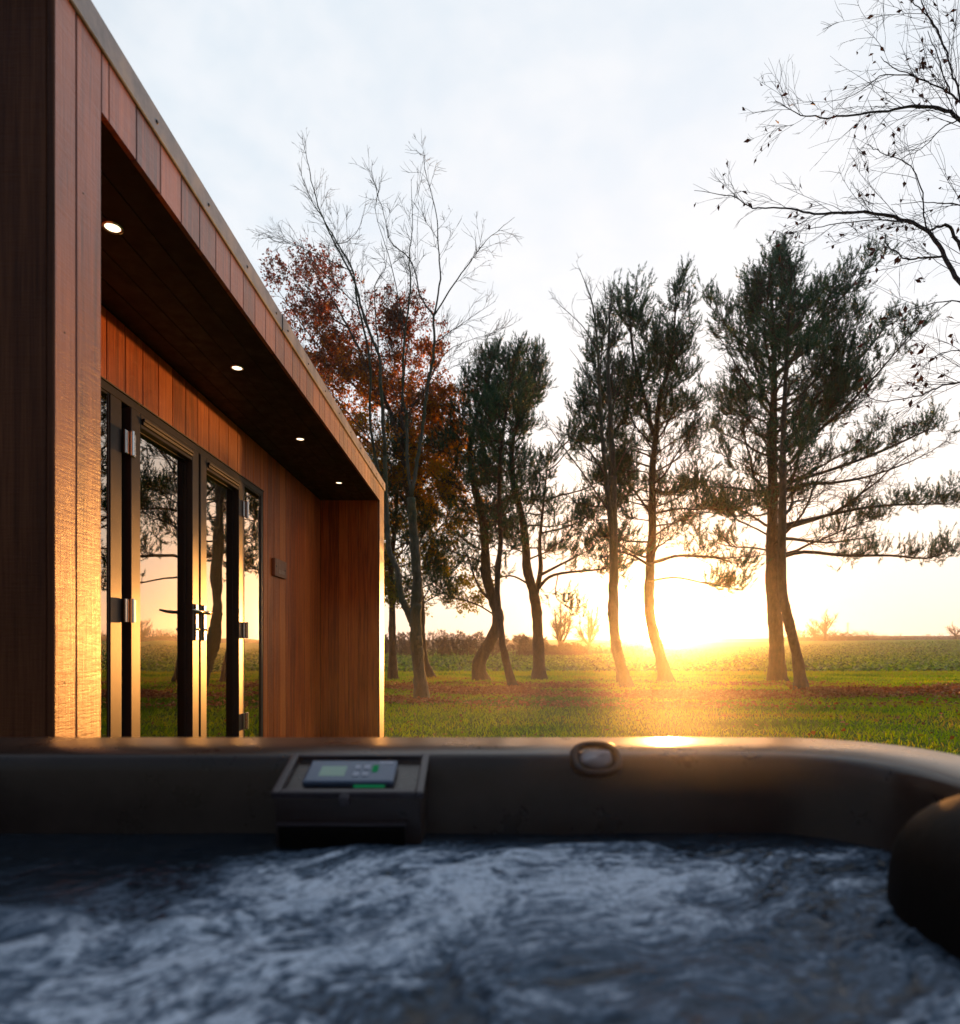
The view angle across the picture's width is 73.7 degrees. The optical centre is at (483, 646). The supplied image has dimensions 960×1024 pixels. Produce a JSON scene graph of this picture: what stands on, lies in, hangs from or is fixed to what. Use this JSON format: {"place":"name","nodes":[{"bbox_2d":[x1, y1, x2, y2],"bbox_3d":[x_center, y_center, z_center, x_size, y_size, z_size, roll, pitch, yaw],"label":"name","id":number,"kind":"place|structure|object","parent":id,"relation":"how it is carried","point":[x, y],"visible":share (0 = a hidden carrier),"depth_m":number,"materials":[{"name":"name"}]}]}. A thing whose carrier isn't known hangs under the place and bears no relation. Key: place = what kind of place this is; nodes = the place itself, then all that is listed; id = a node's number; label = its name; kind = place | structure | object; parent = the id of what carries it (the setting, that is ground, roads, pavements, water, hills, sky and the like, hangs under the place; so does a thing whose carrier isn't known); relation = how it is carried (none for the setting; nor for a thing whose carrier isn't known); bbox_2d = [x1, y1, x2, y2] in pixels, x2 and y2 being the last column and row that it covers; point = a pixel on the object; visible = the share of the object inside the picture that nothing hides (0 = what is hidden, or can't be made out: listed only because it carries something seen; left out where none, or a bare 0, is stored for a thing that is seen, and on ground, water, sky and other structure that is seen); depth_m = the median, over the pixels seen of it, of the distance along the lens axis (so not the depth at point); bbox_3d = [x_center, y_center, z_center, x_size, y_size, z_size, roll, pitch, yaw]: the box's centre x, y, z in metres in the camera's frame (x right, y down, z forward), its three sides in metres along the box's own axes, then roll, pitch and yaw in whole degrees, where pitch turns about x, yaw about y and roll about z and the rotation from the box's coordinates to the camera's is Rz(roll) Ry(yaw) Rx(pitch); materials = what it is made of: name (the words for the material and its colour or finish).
{"place":"outdoors","nodes":[
{"label":"outdoors","id":0,"kind":"place"},
{"bbox_2d":[91,0,959,639],"label":"sky","id":1,"kind":"structure","parent":0,"point":[590,126],"materials":[{"name":"white"}]},
{"bbox_2d":[384,672,959,755],"bbox_3d":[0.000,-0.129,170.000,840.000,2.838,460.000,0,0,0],"label":"ground","id":2,"kind":"structure","parent":0,"point":[903,739],"depth_m":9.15,"materials":[{"name":"green plant"}]},
{"bbox_2d":[0,0,384,736],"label":"timber lodge","id":3,"kind":"structure","parent":2,"relation":"on","point":[184,458],"depth_m":3.12,"materials":[{"name":"brown wood"}]},
{"bbox_2d":[122,407,204,736],"bbox_3d":[-1.795,-0.122,3.613,0.125,2.194,0.846,0,0,0],"label":"door","id":4,"kind":"structure","parent":3,"relation":"in","point":[160,473],"depth_m":3.63,"materials":[{"name":"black glass"}]},
{"bbox_2d":[199,454,248,736],"bbox_3d":[-1.795,-0.122,4.407,0.125,2.194,0.902,0,0,0],"label":"door","id":5,"kind":"structure","parent":3,"relation":"in","point":[222,507],"depth_m":4.48,"materials":[{"name":"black glass"}]},
{"bbox_2d":[272,558,285,578],"bbox_3d":[-1.786,-0.676,5.595,0.031,0.152,0.310,0,0,0],"label":"wooden plaque","id":6,"kind":"object","parent":3,"relation":"attached to","point":[278,568],"visible":1,"depth_m":5.53,"materials":[{"name":"brown wood"}]},
{"bbox_2d":[258,237,502,677],"bbox_3d":[-3.713,-6.590,21.015,8.677,15.719,5.662,0,0,0],"label":"autumn tree","id":7,"kind":"object","parent":2,"relation":"on","point":[341,352],"visible":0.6,"depth_m":20.82,"materials":[{"name":"red plant"}]},
{"bbox_2d":[246,128,520,702],"bbox_3d":[-1.930,-5.104,12.850,5.485,12.633,2.675,0,0,6],"label":"bare tree","id":8,"kind":"object","parent":2,"relation":"on","point":[413,617],"visible":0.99,"depth_m":12.36,"materials":[{"name":"brown plant"}]},
{"bbox_2d":[368,404,470,679],"bbox_3d":[-2.720,-3.436,20.979,4.749,9.295,3.757,0,0,0],"label":"pine tree","id":9,"kind":"object","parent":2,"relation":"on","point":[392,674],"visible":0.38,"depth_m":20.79,"materials":[{"name":"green plant"}]},
{"bbox_2d":[409,330,542,680],"bbox_3d":[-0.214,-4.379,20.047,3.969,11.248,3.297,0,0,-34],"label":"pine tree","id":10,"kind":"object","parent":2,"relation":"on","point":[481,656],"visible":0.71,"depth_m":19.89,"materials":[{"name":"green plant"}]},
{"bbox_2d":[0,737,959,960],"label":"hot tub","id":11,"kind":"object","parent":2,"relation":"on","point":[901,804],"visible":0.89,"depth_m":1.08,"materials":[{"name":"plastic"}]},
{"bbox_2d":[0,833,959,1023],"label":"water","id":12,"kind":"structure","parent":11,"relation":"in","point":[617,928],"depth_m":0.69,"materials":[{"name":"blue liquid"}]},
{"bbox_2d":[461,331,542,686],"bbox_3d":[0.473,-3.585,16.881,2.241,9.674,2.248,0,0,0],"label":"pine tree","id":13,"kind":"object","parent":2,"relation":"on","point":[511,365],"visible":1,"depth_m":16.80,"materials":[{"name":"green plant"}]},
{"bbox_2d":[465,335,637,679],"bbox_3d":[2.123,-4.402,20.565,5.619,11.305,4.256,0,0,0],"label":"pine tree","id":14,"kind":"object","parent":2,"relation":"on","point":[538,367],"visible":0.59,"depth_m":20.54,"materials":[{"name":"green plant"}]},
{"bbox_2d":[539,254,662,688],"bbox_3d":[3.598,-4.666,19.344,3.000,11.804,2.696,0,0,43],"label":"pine tree","id":15,"kind":"object","parent":2,"relation":"on","point":[580,400],"visible":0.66,"depth_m":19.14,"materials":[{"name":"green plant"}]},
{"bbox_2d":[384,675,959,741],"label":"fallen leaves","id":16,"kind":"object","parent":2,"relation":"on","point":[838,691],"visible":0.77,"depth_m":13.70,"materials":[{"name":"plant"}]},
{"bbox_2d":[569,253,776,681],"bbox_3d":[5.636,-5.165,19.649,6.078,12.942,4.831,0,0,12],"label":"pine tree","id":17,"kind":"object","parent":2,"relation":"on","point":[669,352],"visible":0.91,"depth_m":18.93,"materials":[{"name":"green plant"}]},
{"bbox_2d":[737,232,845,690],"bbox_3d":[7.515,-4.366,15.620,2.353,11.217,2.399,0,0,41],"label":"pine tree","id":18,"kind":"object","parent":2,"relation":"on","point":[800,680],"visible":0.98,"depth_m":15.55,"materials":[{"name":"green plant"}]},
{"bbox_2d":[644,228,959,681],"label":"pine tree","id":19,"kind":"object","parent":2,"relation":"on","point":[843,362],"visible":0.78,"depth_m":19.58,"materials":[{"name":"green plant"}]},
{"bbox_2d":[694,0,959,450],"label":"overhanging tree","id":20,"kind":"object","parent":2,"relation":"on","point":[897,220],"visible":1,"depth_m":6.58,"materials":[{"name":"brown plant"}]},
{"bbox_2d":[384,639,959,672],"bbox_3d":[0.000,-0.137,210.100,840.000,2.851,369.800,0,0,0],"label":"field","id":21,"kind":"structure","parent":0,"point":[684,646],"depth_m":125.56,"materials":[{"name":"green plant"}]},
{"bbox_2d":[384,629,589,656],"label":"wood","id":22,"kind":"object","parent":21,"relation":"on","point":[524,642],"visible":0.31,"depth_m":66.66,"materials":[{"name":"green plant"}]},
{"bbox_2d":[546,603,575,654],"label":"bare tree","id":23,"kind":"object","parent":21,"relation":"on","point":[558,626],"visible":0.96,"depth_m":73.63,"materials":[{"name":"plant"}]},
{"bbox_2d":[572,605,603,654],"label":"bare tree","id":24,"kind":"object","parent":21,"relation":"on","point":[592,629],"visible":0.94,"depth_m":77.97,"materials":[{"name":"plant"}]},
{"bbox_2d":[384,669,959,675],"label":"rough grass","id":25,"kind":"structure","parent":21,"relation":"on","point":[827,672],"depth_m":24.94,"materials":[{"name":"green plant"}]},
{"bbox_2d":[520,629,959,653],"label":"hedge","id":26,"kind":"object","parent":21,"relation":"on","point":[640,648],"visible":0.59,"depth_m":197.56,"materials":[{"name":"plant"}]},
{"bbox_2d":[805,619,821,640],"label":"bare tree","id":27,"kind":"object","parent":21,"relation":"on","point":[814,633],"visible":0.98,"depth_m":191.80,"materials":[{"name":"plant"}]},
{"bbox_2d":[813,610,838,640],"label":"bare tree","id":28,"kind":"object","parent":21,"relation":"on","point":[824,628],"visible":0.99,"depth_m":189.97,"materials":[{"name":"plant"}]},
{"bbox_2d":[947,621,959,639],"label":"bare tree","id":29,"kind":"object","parent":21,"relation":"on","point":[954,633],"visible":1,"depth_m":199.88,"materials":[{"name":"plant"}]},
{"bbox_2d":[384,636,959,648],"bbox_3d":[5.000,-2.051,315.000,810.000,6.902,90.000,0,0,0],"label":"hills","id":30,"kind":"structure","parent":0,"point":[553,642],"depth_m":295.80,"materials":[{"name":"green plant"}]}
]}

